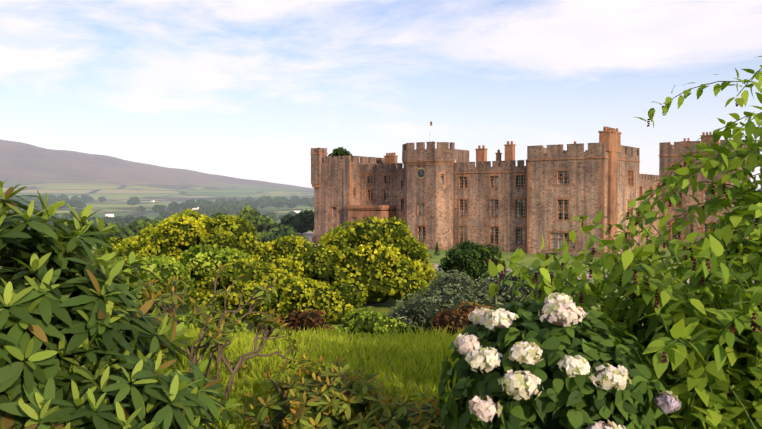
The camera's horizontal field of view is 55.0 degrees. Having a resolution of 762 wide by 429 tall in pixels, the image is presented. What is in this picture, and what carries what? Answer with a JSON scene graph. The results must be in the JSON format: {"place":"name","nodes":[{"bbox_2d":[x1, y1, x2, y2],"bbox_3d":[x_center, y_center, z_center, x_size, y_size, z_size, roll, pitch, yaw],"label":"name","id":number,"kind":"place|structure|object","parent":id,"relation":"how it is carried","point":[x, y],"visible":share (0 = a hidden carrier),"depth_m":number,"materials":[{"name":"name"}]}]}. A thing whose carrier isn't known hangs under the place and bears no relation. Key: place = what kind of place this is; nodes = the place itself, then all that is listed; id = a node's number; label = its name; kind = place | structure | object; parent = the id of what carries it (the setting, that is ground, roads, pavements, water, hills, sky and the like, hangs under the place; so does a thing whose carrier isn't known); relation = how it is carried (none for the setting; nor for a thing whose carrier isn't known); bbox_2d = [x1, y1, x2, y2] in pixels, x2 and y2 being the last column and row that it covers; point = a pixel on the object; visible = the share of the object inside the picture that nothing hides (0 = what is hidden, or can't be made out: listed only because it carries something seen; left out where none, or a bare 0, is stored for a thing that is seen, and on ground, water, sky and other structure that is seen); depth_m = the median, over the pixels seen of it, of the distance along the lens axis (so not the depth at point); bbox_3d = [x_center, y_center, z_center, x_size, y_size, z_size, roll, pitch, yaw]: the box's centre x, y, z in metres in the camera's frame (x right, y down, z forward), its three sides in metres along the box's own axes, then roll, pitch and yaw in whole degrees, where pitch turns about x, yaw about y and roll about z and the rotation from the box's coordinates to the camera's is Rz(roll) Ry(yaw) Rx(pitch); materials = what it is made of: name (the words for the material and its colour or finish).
{"place":"outdoors","nodes":[
{"label":"outdoors","id":0,"kind":"place"},
{"bbox_2d":[0,139,759,397],"bbox_3d":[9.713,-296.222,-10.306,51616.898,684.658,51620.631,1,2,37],"label":"terrain","id":1,"kind":"structure","parent":0,"point":[117,183],"depth_m":4388.33,"materials":[{"name":"green plant"}]},
{"bbox_2d":[0,181,194,428],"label":"rhododendron bush","id":2,"kind":"object","parent":1,"relation":"on","point":[62,287],"visible":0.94,"depth_m":3.30,"materials":[{"name":"green plant"}]},
{"bbox_2d":[93,237,124,253],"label":"gold shrub","id":3,"kind":"object","parent":1,"relation":"on","point":[102,249],"visible":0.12,"depth_m":88.17,"materials":[{"name":"green plant"}]},
{"bbox_2d":[0,331,243,428],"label":"rhododendron bush","id":4,"kind":"object","parent":1,"relation":"on","point":[106,401],"visible":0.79,"depth_m":3.03,"materials":[{"name":"green plant"}]},
{"bbox_2d":[118,272,194,363],"bbox_3d":[-1.901,1.036,5.914,0.845,1.109,1.356,1,2,37],"label":"shrub","id":5,"kind":"object","parent":1,"relation":"on","point":[174,281],"visible":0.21,"depth_m":6.04,"materials":[{"name":"green plant"}]},
{"bbox_2d":[0,194,313,229],"bbox_3d":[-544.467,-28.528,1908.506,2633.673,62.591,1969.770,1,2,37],"label":"distant trees","id":6,"kind":"object","parent":1,"relation":"on","point":[231,205],"visible":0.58,"depth_m":1947.41,"materials":[{"name":"green plant"}]},
{"bbox_2d":[4,205,313,252],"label":"trees","id":7,"kind":"object","parent":1,"relation":"on","point":[300,222],"visible":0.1,"depth_m":173.57,"materials":[{"name":"green plant"}]},
{"bbox_2d":[124,255,196,320],"bbox_3d":[-18.774,7.670,58.801,7.483,8.863,7.804,0,1,-5],"label":"gold shrub","id":8,"kind":"object","parent":1,"relation":"on","point":[166,269],"visible":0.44,"depth_m":56.46,"materials":[{"name":"green plant"}]},
{"bbox_2d":[111,208,263,285],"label":"gold shrub","id":9,"kind":"object","parent":1,"relation":"on","point":[175,235],"visible":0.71,"depth_m":76.24,"materials":[{"name":"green plant"}]},
{"bbox_2d":[105,200,302,216],"bbox_3d":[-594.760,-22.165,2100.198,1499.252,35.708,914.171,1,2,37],"label":"distant houses","id":10,"kind":"structure","parent":1,"relation":"on","point":[109,214],"depth_m":1697.80,"materials":[{"name":"white"}]},
{"bbox_2d":[172,311,247,335],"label":"lime shrub","id":11,"kind":"object","parent":1,"relation":"on","point":[190,323],"visible":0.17,"depth_m":41.87,"materials":[{"name":"green plant"}]},
{"bbox_2d":[179,243,253,289],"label":"gold shrub","id":12,"kind":"object","parent":1,"relation":"on","point":[200,263],"visible":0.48,"depth_m":68.93,"materials":[{"name":"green plant"}]},
{"bbox_2d":[145,263,301,402],"bbox_3d":[-1.140,0.955,5.515,1.191,1.147,0.978,-1,1,-26],"label":"leggy rhododendron shrub","id":13,"kind":"object","parent":1,"relation":"on","point":[220,333],"visible":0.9,"depth_m":5.45,"materials":[{"name":"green plant"}]},
{"bbox_2d":[186,255,306,333],"bbox_3d":[-10.892,7.376,62.057,10.814,7.614,11.026,1,2,37],"label":"gold shrub","id":14,"kind":"object","parent":1,"relation":"on","point":[258,272],"visible":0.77,"depth_m":59.43,"materials":[{"name":"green plant"}]},
{"bbox_2d":[257,234,312,263],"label":"gold shrub","id":15,"kind":"object","parent":1,"relation":"on","point":[287,247],"visible":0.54,"depth_m":83.69,"materials":[{"name":"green plant"}]},
{"bbox_2d":[260,232,313,246],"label":"gravel forecourt","id":16,"kind":"structure","parent":1,"relation":"on","point":[309,235],"depth_m":172.10,"materials":[{"name":"grey gravel"}]},
{"bbox_2d":[251,309,339,334],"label":"red shrub","id":17,"kind":"object","parent":1,"relation":"on","point":[300,319],"visible":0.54,"depth_m":37.55,"materials":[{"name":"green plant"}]},
{"bbox_2d":[235,353,396,428],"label":"rhododendron bush","id":18,"kind":"object","parent":1,"relation":"on","point":[331,403],"visible":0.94,"depth_m":4.42,"materials":[{"name":"green plant"}]},
{"bbox_2d":[287,241,350,290],"bbox_3d":[-5.580,6.246,66.206,5.514,7.638,5.963,-1,1,-23],"label":"gold shrub","id":19,"kind":"object","parent":1,"relation":"on","point":[319,263],"visible":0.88,"depth_m":64.65,"materials":[{"name":"green plant"}]},
{"bbox_2d":[276,278,367,330],"bbox_3d":[-4.597,8.287,56.300,6.743,6.890,7.614,0,1,-14],"label":"gold shrub","id":20,"kind":"object","parent":1,"relation":"on","point":[337,304],"visible":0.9,"depth_m":54.49,"materials":[{"name":"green plant"}]},
{"bbox_2d":[328,147,351,158],"bbox_3d":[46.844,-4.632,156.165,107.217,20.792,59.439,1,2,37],"label":"tree","id":21,"kind":"object","parent":1,"relation":"on","point":[340,151],"visible":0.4,"depth_m":162.68,"materials":[{"name":"green plant"}]},
{"bbox_2d":[333,307,414,336],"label":"lime shrub","id":22,"kind":"object","parent":1,"relation":"on","point":[371,323],"visible":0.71,"depth_m":41.53,"materials":[{"name":"green plant"}]},
{"bbox_2d":[319,216,438,303],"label":"gold shrub","id":23,"kind":"object","parent":1,"relation":"on","point":[382,262],"visible":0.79,"depth_m":67.72,"materials":[{"name":"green plant"}]},
{"bbox_2d":[109,318,699,428],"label":"grass","id":24,"kind":"structure","parent":1,"relation":"on","point":[409,362],"depth_m":6.85,"materials":[{"name":"green plant"}]},
{"bbox_2d":[347,383,472,428],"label":"rhododendron bush","id":25,"kind":"object","parent":1,"relation":"on","point":[411,414],"visible":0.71,"depth_m":4.11,"materials":[{"name":"green plant"}]},
{"bbox_2d":[386,297,445,334],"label":"grey shrub","id":26,"kind":"object","parent":1,"relation":"on","point":[421,312],"visible":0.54,"depth_m":43.39,"materials":[{"name":"green plant"}]},
{"bbox_2d":[434,242,439,255],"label":"conifer bush","id":27,"kind":"object","parent":1,"relation":"on","point":[437,249],"visible":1,"depth_m":111.85,"materials":[{"name":"green plant"}]},
{"bbox_2d":[393,269,505,313],"bbox_3d":[4.046,7.428,47.384,7.275,7.772,7.244,1,2,37],"label":"grey shrub","id":28,"kind":"object","parent":1,"relation":"on","point":[450,290],"visible":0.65,"depth_m":46.21,"materials":[{"name":"green plant"}]},
{"bbox_2d":[430,300,494,336],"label":"red shrub","id":29,"kind":"object","parent":1,"relation":"on","point":[457,319],"visible":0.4,"depth_m":35.16,"materials":[{"name":"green plant"}]},
{"bbox_2d":[438,239,505,281],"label":"bush","id":30,"kind":"object","parent":1,"relation":"on","point":[468,258],"visible":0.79,"depth_m":79.26,"materials":[{"name":"green plant"}]},
{"bbox_2d":[310,121,749,257],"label":"castle","id":31,"kind":"structure","parent":1,"relation":"on","point":[431,195],"depth_m":124.02,"materials":[{"name":"stone"}]},
{"bbox_2d":[480,266,580,315],"bbox_3d":[10.197,7.122,50.033,7.105,7.241,7.197,0,1,-6],"label":"grey shrub","id":32,"kind":"object","parent":1,"relation":"on","point":[505,291],"visible":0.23,"depth_m":48.09,"materials":[{"name":"green plant"}]},
{"bbox_2d":[437,292,681,428],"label":"hydrangea shrub","id":33,"kind":"object","parent":1,"relation":"on","point":[552,368],"visible":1,"depth_m":3.28,"materials":[{"name":"green plant"}]},
{"bbox_2d":[423,249,752,280],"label":"lawn terrace","id":34,"kind":"structure","parent":1,"relation":"on","point":[432,252],"depth_m":114.42,"materials":[{"name":"green plant"}]},
{"bbox_2d":[479,196,761,428],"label":"shrub","id":35,"kind":"object","parent":1,"relation":"on","point":[707,364],"visible":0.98,"depth_m":3.94,"materials":[{"name":"green plant"}]},
{"bbox_2d":[614,56,761,293],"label":"tall leycesteria shrub","id":36,"kind":"object","parent":1,"relation":"on","point":[712,168],"visible":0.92,"depth_m":5.20,"materials":[{"name":"green plant"}]},
{"bbox_2d":[645,138,761,307],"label":"shrub","id":37,"kind":"object","parent":1,"relation":"on","point":[733,245],"visible":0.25,"depth_m":5.68,"materials":[{"name":"green plant"}]},
{"bbox_2d":[0,0,761,187],"label":"sky","id":38,"kind":"structure","parent":0,"point":[242,89],"materials":[{"name":"blue"}]},
{"bbox_2d":[423,263,754,282],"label":"gravel path","id":39,"kind":"structure","parent":0,"point":[436,265],"depth_m":85.08,"materials":[{"name":"beige gravel"}]}
]}

